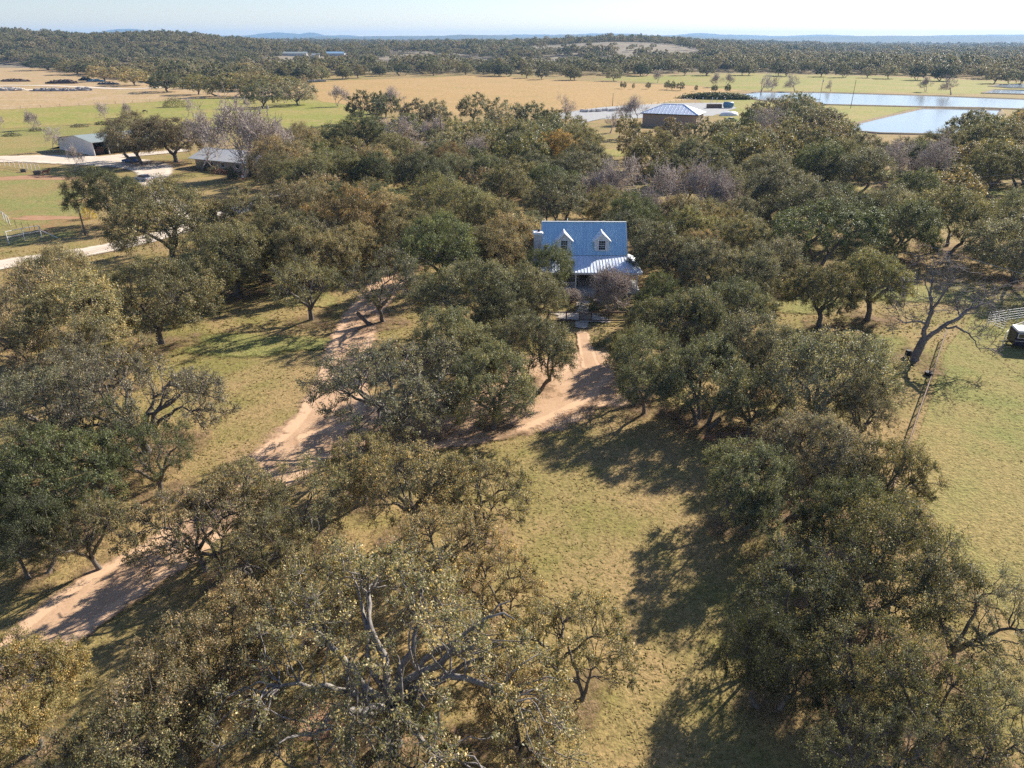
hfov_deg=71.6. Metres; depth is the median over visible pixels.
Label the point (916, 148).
oak tree
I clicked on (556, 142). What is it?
oak tree
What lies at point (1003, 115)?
oak tree
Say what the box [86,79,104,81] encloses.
junk heap
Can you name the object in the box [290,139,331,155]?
oak tree
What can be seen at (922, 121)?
pond water
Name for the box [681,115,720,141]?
oak tree
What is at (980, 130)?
oak tree
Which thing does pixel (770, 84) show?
bare tree
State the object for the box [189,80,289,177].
bare tree
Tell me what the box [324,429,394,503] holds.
oak tree
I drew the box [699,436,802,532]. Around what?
oak tree
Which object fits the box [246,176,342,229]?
oak tree
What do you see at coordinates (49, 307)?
oak tree
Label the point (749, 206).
oak tree
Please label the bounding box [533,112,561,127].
oak tree
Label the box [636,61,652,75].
oak tree
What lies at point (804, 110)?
oak tree
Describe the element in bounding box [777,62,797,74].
oak tree
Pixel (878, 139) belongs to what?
oak tree
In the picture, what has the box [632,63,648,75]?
oak tree
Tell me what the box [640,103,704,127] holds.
hip roofed building
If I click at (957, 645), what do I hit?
oak tree
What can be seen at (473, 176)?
oak tree
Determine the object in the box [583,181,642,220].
oak tree
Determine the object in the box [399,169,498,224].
oak tree
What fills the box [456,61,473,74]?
oak tree
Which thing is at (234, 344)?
grass patch
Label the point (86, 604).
dirt drive
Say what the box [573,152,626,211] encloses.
bare tree
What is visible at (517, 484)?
oak tree
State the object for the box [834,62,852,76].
oak tree
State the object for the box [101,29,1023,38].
hills
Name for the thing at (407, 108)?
oak tree
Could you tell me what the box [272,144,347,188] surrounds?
oak tree
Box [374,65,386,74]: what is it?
oak tree
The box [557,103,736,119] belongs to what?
gravel yard
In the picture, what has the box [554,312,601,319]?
garden gravel
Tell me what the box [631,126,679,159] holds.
oak tree
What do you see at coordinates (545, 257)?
oak tree
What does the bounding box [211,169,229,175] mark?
red shrub
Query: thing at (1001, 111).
pond bank
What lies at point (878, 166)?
oak tree
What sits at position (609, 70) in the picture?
oak tree
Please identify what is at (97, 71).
oak tree
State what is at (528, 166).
oak tree
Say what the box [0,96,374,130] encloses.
field green
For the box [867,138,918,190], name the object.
bare tree
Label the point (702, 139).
oak tree
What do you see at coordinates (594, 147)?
oak tree
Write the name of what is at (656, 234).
oak tree
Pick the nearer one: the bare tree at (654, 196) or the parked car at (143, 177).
the bare tree at (654, 196)
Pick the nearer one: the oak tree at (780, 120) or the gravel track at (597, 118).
the oak tree at (780, 120)
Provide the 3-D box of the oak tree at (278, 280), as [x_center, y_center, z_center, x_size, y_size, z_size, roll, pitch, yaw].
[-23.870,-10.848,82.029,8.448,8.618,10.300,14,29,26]
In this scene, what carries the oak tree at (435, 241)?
on the ground at (656, 566)
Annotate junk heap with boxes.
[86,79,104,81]
[97,82,118,84]
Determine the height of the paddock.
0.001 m
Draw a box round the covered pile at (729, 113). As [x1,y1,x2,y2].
[719,111,737,115]
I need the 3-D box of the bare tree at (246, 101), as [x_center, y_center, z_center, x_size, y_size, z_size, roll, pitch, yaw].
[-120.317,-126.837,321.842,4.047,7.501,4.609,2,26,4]
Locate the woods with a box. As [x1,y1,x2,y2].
[0,27,1023,81]
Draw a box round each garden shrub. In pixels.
[567,307,577,310]
[574,303,597,310]
[588,335,605,347]
[589,307,600,311]
[618,293,634,307]
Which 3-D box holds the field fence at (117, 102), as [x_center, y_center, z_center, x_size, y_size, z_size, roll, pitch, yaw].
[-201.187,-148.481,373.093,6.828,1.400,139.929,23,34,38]
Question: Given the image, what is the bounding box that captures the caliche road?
[0,192,279,268]
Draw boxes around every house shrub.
[191,160,210,170]
[207,165,223,173]
[222,166,235,173]
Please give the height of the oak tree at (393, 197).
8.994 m
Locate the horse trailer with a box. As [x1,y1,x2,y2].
[999,325,1023,345]
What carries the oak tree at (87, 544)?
on the ground at (656, 566)
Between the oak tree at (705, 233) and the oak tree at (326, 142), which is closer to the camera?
the oak tree at (705, 233)
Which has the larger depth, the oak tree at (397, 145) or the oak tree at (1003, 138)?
the oak tree at (397, 145)
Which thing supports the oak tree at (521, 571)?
on the ground at (656, 566)
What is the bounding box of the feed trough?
[33,170,41,173]
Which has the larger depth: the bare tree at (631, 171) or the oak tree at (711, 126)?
the oak tree at (711, 126)
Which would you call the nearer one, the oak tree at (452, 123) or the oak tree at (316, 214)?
the oak tree at (316, 214)
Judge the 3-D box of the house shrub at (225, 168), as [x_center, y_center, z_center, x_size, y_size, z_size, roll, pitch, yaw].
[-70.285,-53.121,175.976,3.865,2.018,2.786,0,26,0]
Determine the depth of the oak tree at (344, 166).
144.92 m
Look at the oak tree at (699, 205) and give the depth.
111.25 m
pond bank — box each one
[738,91,1023,109]
[854,108,1003,134]
[980,89,1023,94]
[988,83,1023,87]
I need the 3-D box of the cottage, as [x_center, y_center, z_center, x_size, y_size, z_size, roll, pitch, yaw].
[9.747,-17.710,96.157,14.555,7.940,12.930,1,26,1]
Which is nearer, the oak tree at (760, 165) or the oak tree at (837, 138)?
the oak tree at (760, 165)
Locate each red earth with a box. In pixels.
[0,175,77,179]
[9,215,89,219]
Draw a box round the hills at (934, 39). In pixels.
[264,34,1023,44]
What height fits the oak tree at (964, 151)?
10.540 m
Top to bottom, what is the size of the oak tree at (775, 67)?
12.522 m
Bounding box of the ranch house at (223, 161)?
[188,147,277,172]
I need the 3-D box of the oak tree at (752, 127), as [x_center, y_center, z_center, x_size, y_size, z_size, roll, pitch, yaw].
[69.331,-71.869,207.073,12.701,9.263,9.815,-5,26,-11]
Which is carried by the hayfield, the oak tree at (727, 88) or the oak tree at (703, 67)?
the oak tree at (727, 88)
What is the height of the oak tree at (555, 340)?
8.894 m
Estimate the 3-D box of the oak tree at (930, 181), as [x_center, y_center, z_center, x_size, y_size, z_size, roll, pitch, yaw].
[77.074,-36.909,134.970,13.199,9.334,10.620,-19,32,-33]
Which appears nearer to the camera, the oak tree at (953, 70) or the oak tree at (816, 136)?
the oak tree at (816, 136)
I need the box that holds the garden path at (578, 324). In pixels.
[575,300,588,327]
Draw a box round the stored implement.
[95,146,106,153]
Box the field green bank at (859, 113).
[699,98,918,122]
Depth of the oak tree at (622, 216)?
103.03 m
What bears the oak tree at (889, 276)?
on the ground at (656, 566)
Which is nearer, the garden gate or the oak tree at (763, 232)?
the garden gate
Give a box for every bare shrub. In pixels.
[559,287,584,301]
[582,259,636,310]
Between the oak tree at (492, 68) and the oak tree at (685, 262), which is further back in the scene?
the oak tree at (492, 68)
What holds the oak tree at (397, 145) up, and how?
on the ground at (656, 566)
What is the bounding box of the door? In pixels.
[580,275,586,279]
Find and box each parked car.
[121,156,138,161]
[134,174,151,181]
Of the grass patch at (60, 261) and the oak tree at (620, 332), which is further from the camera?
the grass patch at (60, 261)
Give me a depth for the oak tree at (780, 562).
36.82 m
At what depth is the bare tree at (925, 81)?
447.46 m
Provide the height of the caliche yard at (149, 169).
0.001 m
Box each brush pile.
[0,78,30,81]
[45,79,77,83]
[78,77,91,80]
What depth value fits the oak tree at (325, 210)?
105.20 m
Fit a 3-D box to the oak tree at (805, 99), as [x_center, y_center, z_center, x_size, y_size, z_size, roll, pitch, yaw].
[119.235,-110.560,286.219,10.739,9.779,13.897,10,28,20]
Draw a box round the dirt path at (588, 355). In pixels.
[576,331,601,368]
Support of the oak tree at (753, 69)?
on the field green at (810, 83)
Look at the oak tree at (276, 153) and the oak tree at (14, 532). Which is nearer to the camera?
the oak tree at (14, 532)
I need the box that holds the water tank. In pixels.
[723,102,733,107]
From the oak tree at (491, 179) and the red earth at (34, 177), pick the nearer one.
the oak tree at (491, 179)
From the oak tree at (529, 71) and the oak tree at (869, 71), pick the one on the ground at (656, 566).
the oak tree at (529, 71)
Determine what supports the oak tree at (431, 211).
on the ground at (656, 566)
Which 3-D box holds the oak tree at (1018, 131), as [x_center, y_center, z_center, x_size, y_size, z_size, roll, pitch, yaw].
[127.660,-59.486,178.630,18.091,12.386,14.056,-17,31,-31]
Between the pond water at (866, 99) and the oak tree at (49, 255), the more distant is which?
the pond water at (866, 99)
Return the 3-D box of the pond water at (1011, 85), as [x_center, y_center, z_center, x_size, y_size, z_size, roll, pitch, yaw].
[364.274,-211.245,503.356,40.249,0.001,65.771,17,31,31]
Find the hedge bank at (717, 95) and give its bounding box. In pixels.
[675,91,757,99]
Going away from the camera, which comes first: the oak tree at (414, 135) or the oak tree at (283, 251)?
the oak tree at (283, 251)
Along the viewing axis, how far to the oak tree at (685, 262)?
85.19 m
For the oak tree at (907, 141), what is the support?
on the ground at (656, 566)
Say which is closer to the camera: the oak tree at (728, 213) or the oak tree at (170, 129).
the oak tree at (728, 213)
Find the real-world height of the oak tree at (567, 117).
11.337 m
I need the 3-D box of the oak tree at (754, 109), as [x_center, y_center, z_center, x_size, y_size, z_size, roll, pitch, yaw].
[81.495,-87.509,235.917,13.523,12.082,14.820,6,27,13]
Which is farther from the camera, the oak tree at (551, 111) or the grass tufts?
the oak tree at (551, 111)
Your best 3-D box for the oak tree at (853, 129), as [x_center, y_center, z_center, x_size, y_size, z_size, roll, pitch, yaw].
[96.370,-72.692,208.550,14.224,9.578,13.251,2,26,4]
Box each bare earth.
[265,397,382,455]
[272,702,359,740]
[426,378,594,434]
[486,355,654,419]
[700,430,769,450]
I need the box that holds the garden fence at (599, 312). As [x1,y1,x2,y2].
[549,311,626,321]
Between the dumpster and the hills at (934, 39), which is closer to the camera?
the dumpster
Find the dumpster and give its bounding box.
[706,104,721,107]
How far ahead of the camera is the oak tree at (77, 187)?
122.07 m
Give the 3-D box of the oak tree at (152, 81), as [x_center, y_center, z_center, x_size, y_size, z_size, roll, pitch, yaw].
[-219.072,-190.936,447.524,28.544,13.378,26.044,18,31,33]
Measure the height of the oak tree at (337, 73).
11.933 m
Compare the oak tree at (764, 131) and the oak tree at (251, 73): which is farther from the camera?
the oak tree at (251, 73)
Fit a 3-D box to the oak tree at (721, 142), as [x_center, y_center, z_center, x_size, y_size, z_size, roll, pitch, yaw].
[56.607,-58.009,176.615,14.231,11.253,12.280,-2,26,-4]
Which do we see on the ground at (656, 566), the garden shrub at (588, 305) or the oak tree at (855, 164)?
the garden shrub at (588, 305)
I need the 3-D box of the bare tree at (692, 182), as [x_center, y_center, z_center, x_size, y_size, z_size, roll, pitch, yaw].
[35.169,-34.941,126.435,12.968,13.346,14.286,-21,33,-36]
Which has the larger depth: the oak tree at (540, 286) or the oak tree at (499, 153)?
the oak tree at (499, 153)
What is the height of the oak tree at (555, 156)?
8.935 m
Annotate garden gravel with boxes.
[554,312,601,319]
[575,315,609,322]
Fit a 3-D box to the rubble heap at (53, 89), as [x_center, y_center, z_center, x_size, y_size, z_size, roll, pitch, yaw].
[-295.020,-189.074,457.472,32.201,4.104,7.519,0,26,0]
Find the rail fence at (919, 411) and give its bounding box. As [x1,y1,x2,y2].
[893,329,946,486]
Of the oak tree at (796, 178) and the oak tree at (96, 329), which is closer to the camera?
the oak tree at (96, 329)
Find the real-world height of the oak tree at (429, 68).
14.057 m
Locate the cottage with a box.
[531,218,642,296]
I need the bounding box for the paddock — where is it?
[0,170,85,247]
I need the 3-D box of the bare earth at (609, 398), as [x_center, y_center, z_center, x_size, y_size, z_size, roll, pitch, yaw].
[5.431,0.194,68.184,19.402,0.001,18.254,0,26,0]
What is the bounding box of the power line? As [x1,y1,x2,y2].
[902,237,1021,273]
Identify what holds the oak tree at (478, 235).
on the ground at (656, 566)
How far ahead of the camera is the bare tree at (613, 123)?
251.62 m
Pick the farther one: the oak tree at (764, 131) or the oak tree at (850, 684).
the oak tree at (764, 131)
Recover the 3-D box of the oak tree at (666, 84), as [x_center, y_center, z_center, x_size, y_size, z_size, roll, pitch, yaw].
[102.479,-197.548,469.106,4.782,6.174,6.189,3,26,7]
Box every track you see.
[0,85,183,88]
[580,112,639,122]
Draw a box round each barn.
[58,130,148,155]
[281,52,308,55]
[327,52,346,55]
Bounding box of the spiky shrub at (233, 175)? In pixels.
[226,171,238,179]
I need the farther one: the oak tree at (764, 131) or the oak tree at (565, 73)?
the oak tree at (565, 73)
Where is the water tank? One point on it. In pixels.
(728, 104)
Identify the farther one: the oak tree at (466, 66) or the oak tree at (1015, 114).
the oak tree at (466, 66)
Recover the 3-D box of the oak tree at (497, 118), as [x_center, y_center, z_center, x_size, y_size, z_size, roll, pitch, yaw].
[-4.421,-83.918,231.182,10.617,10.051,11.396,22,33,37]
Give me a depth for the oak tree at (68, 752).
28.76 m
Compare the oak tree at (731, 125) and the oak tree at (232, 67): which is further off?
the oak tree at (232, 67)
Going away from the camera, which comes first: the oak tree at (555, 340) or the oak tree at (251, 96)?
the oak tree at (555, 340)
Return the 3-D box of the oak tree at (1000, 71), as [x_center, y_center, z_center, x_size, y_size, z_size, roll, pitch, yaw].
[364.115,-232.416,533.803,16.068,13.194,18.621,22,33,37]
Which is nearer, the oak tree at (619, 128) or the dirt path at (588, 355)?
the dirt path at (588, 355)
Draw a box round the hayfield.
[311,75,741,114]
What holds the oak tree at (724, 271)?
on the ground at (656, 566)
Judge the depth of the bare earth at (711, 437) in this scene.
59.36 m
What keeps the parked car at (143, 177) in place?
on the caliche yard at (149, 169)
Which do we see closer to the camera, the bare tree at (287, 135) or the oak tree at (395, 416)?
the oak tree at (395, 416)
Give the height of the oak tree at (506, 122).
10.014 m
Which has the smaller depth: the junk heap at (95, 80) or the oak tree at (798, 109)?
the oak tree at (798, 109)
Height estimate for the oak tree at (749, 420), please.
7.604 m
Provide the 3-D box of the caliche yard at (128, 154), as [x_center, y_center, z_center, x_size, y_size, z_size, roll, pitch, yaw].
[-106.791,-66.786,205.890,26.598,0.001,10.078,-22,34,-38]
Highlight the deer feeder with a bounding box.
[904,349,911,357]
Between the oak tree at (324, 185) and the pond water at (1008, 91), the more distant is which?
the pond water at (1008, 91)
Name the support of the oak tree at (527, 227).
on the ground at (656, 566)
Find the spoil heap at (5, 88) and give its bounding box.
[0,86,27,90]
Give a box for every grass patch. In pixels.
[0,248,114,275]
[183,332,328,356]
[277,290,339,306]
[331,256,373,263]
[602,149,625,155]
[766,297,843,313]
[770,333,912,367]
[785,181,871,190]
[865,281,1023,308]
[893,190,1021,202]
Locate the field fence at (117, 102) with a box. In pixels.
[11,96,223,108]
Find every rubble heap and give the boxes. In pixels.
[29,87,78,90]
[72,87,92,90]
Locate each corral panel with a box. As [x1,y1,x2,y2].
[986,308,1023,324]
[988,315,1006,331]
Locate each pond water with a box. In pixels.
[741,92,1023,107]
[855,109,999,132]
[986,90,1023,93]
[995,84,1023,86]
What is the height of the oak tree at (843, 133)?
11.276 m
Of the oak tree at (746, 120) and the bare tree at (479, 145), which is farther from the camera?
the oak tree at (746, 120)
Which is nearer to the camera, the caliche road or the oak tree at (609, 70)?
the caliche road
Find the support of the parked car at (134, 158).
on the caliche yard at (149, 169)
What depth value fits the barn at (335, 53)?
1108.11 m
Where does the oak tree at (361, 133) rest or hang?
on the ground at (656, 566)
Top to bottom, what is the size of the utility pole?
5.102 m
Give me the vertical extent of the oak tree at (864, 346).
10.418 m
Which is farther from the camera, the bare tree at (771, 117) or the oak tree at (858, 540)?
the bare tree at (771, 117)
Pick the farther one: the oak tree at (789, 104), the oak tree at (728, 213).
the oak tree at (789, 104)
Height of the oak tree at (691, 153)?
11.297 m
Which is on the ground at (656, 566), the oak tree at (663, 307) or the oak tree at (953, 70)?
the oak tree at (663, 307)
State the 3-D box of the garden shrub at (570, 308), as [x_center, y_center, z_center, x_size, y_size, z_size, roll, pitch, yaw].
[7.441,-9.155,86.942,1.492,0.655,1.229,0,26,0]
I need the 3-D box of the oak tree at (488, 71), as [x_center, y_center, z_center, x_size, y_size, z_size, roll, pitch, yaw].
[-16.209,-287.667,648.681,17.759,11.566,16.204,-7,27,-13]
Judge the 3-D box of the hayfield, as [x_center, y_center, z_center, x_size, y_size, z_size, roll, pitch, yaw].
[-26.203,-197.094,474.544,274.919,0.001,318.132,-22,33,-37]
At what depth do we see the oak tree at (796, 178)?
120.73 m
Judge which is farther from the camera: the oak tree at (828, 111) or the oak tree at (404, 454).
the oak tree at (828, 111)
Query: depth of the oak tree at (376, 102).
277.38 m
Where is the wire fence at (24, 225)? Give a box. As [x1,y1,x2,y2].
[7,218,41,233]
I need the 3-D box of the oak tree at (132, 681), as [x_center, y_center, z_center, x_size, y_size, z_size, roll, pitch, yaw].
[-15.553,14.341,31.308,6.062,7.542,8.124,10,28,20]
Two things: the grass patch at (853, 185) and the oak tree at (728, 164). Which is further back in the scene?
the grass patch at (853, 185)
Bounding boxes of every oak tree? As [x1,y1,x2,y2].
[0,257,70,346]
[0,309,86,384]
[0,358,104,438]
[0,416,53,492]
[0,418,134,541]
[0,489,84,587]
[0,620,98,767]
[1,266,143,357]
[3,239,104,313]
[16,328,116,413]
[19,57,60,69]
[21,691,214,767]
[34,344,241,454]
[34,489,140,571]
[39,310,157,388]
[39,394,162,490]
[55,60,92,74]
[57,163,151,223]
[77,251,229,345]
[80,635,261,767]
[85,64,119,80]
[90,413,199,494]
[93,172,219,258]
[94,108,181,163]
[107,473,270,584]
[111,66,150,84]
[121,605,288,729]
[122,112,217,161]
[147,70,186,91]
[165,248,226,305]
[166,216,283,296]
[177,73,212,94]
[182,567,294,701]
[185,530,595,767]
[191,185,279,227]
[192,452,296,537]
[194,72,254,95]
[196,220,260,267]
[205,499,317,604]
[209,213,268,245]
[218,62,262,71]
[218,204,320,276]
[224,70,275,87]
[231,679,363,767]
[240,79,285,107]
[242,73,302,96]
[242,133,314,178]
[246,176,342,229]
[249,447,363,545]
[252,150,312,198]
[254,531,377,648]
[255,62,292,76]
[259,142,301,167]
[265,250,345,319]
[268,222,362,287]
[270,208,347,267]
[271,78,318,104]
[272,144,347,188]
[281,120,325,150]
[283,202,333,249]
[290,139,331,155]
[292,174,344,222]
[292,181,390,248]
[293,333,490,443]
[299,140,344,172]
[300,169,349,201]
[304,134,340,152]
[313,65,330,78]
[314,142,364,186]
[318,110,393,148]
[318,180,369,226]
[323,128,350,148]
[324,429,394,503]
[326,219,391,274]
[328,242,423,324]
[335,65,349,78]
[335,134,366,161]
[338,64,353,77]
[343,177,384,205]
[344,89,386,122]
[345,142,398,184]
[346,62,368,76]
[346,437,477,531]
[348,151,395,185]
[349,120,374,149]
[354,142,377,169]
[361,181,409,203]
[363,198,408,240]
[364,187,421,219]
[368,695,484,767]
[371,64,386,75]
[371,90,401,116]
[371,131,414,153]
[372,131,426,160]
[372,202,437,257]
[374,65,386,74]
[381,150,410,177]
[386,112,423,140]
[388,145,432,182]
[388,209,484,283]
[388,495,507,601]
[391,148,458,203]
[394,61,411,75]
[394,122,420,144]
[396,97,436,124]
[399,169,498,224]
[404,254,525,328]
[404,303,505,377]
[408,205,456,255]
[409,450,536,544]
[419,98,453,123]
[421,125,452,140]
[422,60,443,74]
[422,131,468,153]
[428,138,462,165]
[432,126,474,148]
[432,138,473,172]
[433,540,547,637]
[435,151,487,190]
[436,333,542,428]
[443,115,475,138]
[446,225,503,273]
[455,92,488,120]
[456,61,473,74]
[459,129,495,156]
[459,167,505,197]
[459,647,588,767]
[462,120,489,141]
[462,144,487,165]
[464,195,524,235]
[468,121,506,149]
[469,116,495,127]
[469,286,534,348]
[471,151,502,179]
[472,310,580,391]
[475,62,488,74]
[475,123,511,152]
[476,162,537,213]
[478,209,540,265]
[479,225,535,275]
[483,96,526,125]
[483,110,509,130]
[484,587,642,708]
[485,63,500,75]
[488,60,509,75]
[489,131,549,171]
[490,115,525,135]
[493,63,514,76]
[493,117,541,156]
[495,153,549,197]
[502,130,555,160]
[504,210,544,235]
[505,119,549,148]
[505,260,570,324]
[514,100,545,122]
[518,149,557,180]
[518,241,574,296]
[519,65,534,77]
[520,168,593,220]
[525,121,549,132]
[525,162,586,208]
[529,114,562,131]
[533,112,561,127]
[534,66,549,78]
[537,128,586,156]
[539,107,558,124]
[542,122,582,151]
[547,109,587,127]
[547,121,608,155]
[549,145,587,177]
[551,149,619,194]
[552,138,614,172]
[553,66,564,75]
[562,65,581,79]
[562,120,601,142]
[566,66,582,79]
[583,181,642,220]
[598,208,666,258]
[601,319,690,414]
[603,187,666,246]
[605,67,623,80]
[606,325,640,371]
[615,113,641,137]
[616,127,656,154]
[619,136,668,177]
[622,283,733,357]
[625,220,716,288]
[629,269,690,326]
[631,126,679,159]
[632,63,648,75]
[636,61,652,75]
[643,153,692,188]
[650,163,707,203]
[652,116,687,142]
[653,142,685,167]
[655,191,726,232]
[656,329,757,428]
[662,226,729,267]
[663,204,732,244]
[664,80,669,87]
[667,134,734,178]
[669,81,675,89]
[671,234,766,289]
[676,60,694,74]
[676,81,684,89]
[678,133,704,164]
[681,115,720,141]
[685,195,727,230]
[686,271,782,338]
[688,158,745,196]
[697,63,716,75]
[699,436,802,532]
[701,359,798,437]
[702,211,775,251]
[703,306,824,395]
[705,130,736,159]
[708,594,844,722]
[709,118,739,135]
[710,127,761,167]
[710,172,764,212]
[710,262,777,315]
[714,206,769,252]
[715,118,755,143]
[716,246,789,304]
[720,194,770,233]
[724,83,730,90]
[725,126,749,154]
[727,468,826,570]
[731,122,761,138]
[734,60,749,72]
[734,128,805,165]
[734,524,860,664]
[737,108,773,133]
[737,126,781,148]
[739,102,774,123]
[739,148,798,189]
[739,160,825,229]
[740,233,811,292]
[741,63,757,74]
[742,147,780,174]
[743,167,795,211]
[745,131,779,158]
[747,404,886,510]
[749,95,793,119]
[752,323,914,425]
[758,122,787,148]
[758,176,860,244]
[767,115,800,131]
[767,193,892,272]
[770,61,783,75]
[770,108,800,121]
[771,592,962,727]
[772,97,802,115]
[775,121,811,149]
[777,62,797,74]
[779,115,815,144]
[779,259,866,328]
[781,90,816,105]
[785,93,813,106]
[788,102,809,122]
[791,139,851,183]
[792,102,831,127]
[793,137,836,175]
[793,471,923,583]
[795,131,834,159]
[796,115,853,143]
[796,691,944,767]
[799,96,816,106]
[799,136,851,154]
[801,106,851,131]
[803,102,825,119]
[803,127,844,142]
[812,118,856,134]
[812,179,886,242]
[813,63,829,76]
[813,477,999,651]
[814,146,904,193]
[818,151,872,184]
[821,429,951,523]
[825,121,868,141]
[825,245,918,320]
[830,378,900,439]
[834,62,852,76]
[840,138,891,178]
[846,131,894,160]
[851,634,1015,767]
[856,182,920,237]
[861,66,878,77]
[864,196,949,258]
[874,531,1023,678]
[878,62,899,78]
[885,166,947,199]
[886,135,933,173]
[889,138,957,182]
[900,182,1002,253]
[908,62,928,79]
[913,126,965,155]
[921,163,989,205]
[930,67,952,80]
[932,64,957,80]
[937,650,1023,767]
[938,139,988,181]
[944,110,998,135]
[949,120,1019,152]
[951,134,1015,174]
[952,109,993,126]
[952,212,1023,283]
[958,138,1023,196]
[959,113,1015,128]
[961,123,995,137]
[966,113,1012,133]
[980,199,1023,259]
[984,66,1006,82]
[984,187,1023,230]
[985,122,1023,151]
[987,144,1023,189]
[992,122,1020,142]
[997,115,1023,127]
[1002,69,1023,83]
[1009,108,1023,119]
[1009,110,1023,126]
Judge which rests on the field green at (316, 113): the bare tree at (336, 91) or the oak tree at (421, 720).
the bare tree at (336, 91)
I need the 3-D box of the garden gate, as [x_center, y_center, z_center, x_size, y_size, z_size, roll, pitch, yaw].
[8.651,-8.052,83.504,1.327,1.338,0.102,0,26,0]
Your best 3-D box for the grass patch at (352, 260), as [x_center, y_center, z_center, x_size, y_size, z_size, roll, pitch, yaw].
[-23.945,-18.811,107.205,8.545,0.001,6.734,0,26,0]
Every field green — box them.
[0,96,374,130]
[599,74,1023,93]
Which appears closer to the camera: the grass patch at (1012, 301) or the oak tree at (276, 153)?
the grass patch at (1012, 301)
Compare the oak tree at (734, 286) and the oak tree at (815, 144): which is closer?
the oak tree at (734, 286)
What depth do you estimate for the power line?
89.63 m
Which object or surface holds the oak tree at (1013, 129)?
on the grass patch
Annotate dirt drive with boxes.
[0,251,447,705]
[294,351,616,460]
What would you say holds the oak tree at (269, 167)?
on the ground at (656, 566)
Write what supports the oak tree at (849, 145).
on the ground at (656, 566)
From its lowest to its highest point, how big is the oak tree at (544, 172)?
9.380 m
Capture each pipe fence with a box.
[0,159,39,169]
[5,225,41,243]
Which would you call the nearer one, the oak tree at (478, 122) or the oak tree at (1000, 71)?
the oak tree at (478, 122)
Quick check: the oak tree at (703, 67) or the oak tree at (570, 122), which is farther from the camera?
the oak tree at (703, 67)
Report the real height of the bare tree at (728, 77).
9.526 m
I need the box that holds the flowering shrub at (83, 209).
[77,208,97,219]
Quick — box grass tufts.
[0,250,1023,767]
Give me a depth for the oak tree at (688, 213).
103.85 m
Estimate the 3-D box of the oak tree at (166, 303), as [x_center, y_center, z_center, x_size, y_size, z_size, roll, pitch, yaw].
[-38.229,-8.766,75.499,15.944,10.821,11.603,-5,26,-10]
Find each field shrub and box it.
[1,132,22,135]
[28,127,44,130]
[70,123,88,126]
[161,95,188,107]
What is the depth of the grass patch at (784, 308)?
88.28 m
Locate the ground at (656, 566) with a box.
[0,42,1023,767]
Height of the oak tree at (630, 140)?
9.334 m
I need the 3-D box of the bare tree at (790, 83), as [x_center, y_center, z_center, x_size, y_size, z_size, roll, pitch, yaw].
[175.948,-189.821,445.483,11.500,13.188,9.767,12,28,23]
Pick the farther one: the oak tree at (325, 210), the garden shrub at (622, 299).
the oak tree at (325, 210)
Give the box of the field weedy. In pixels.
[0,125,236,154]
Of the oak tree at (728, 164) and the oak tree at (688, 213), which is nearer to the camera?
the oak tree at (688, 213)
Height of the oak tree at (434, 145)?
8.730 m
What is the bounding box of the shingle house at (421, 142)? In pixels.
[404,141,432,160]
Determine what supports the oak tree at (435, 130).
on the ground at (656, 566)
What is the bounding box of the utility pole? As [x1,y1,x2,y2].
[77,207,85,235]
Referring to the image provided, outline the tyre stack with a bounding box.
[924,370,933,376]
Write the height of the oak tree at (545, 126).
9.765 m
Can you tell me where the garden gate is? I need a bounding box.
[580,310,590,320]
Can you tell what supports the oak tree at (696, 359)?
on the ground at (656, 566)
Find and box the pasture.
[911,278,1023,631]
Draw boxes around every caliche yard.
[0,155,195,218]
[94,149,187,158]
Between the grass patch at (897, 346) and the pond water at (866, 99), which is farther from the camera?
the pond water at (866, 99)
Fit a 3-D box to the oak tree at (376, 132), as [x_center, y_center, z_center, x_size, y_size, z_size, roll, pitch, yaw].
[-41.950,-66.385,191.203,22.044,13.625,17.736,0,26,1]
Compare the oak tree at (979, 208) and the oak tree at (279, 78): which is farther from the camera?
the oak tree at (279, 78)
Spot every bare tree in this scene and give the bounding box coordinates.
[23,108,40,129]
[42,126,62,151]
[64,143,84,170]
[93,99,110,120]
[121,100,131,112]
[177,102,230,169]
[184,98,195,116]
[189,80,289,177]
[234,104,298,168]
[243,98,249,109]
[327,84,350,105]
[379,85,405,112]
[380,115,419,142]
[417,111,451,140]
[464,132,488,155]
[556,94,576,115]
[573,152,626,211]
[597,154,651,198]
[604,111,622,132]
[614,94,647,123]
[629,179,666,212]
[643,155,689,218]
[652,71,662,82]
[664,149,746,211]
[695,167,736,202]
[709,72,723,84]
[722,74,735,82]
[748,105,787,129]
[760,71,774,91]
[769,74,781,90]
[783,72,799,90]
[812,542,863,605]
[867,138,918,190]
[878,237,1023,362]
[905,126,961,173]
[916,75,934,90]
[940,73,958,94]
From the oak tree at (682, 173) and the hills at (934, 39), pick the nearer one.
the oak tree at (682, 173)
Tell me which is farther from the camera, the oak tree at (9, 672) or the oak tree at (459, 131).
the oak tree at (459, 131)
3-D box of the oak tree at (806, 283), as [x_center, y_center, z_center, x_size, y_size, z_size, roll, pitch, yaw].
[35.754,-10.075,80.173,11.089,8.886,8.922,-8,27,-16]
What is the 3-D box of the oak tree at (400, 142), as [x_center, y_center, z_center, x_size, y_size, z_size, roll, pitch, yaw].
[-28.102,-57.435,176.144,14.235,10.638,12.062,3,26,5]
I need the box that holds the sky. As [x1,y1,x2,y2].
[0,0,1023,35]

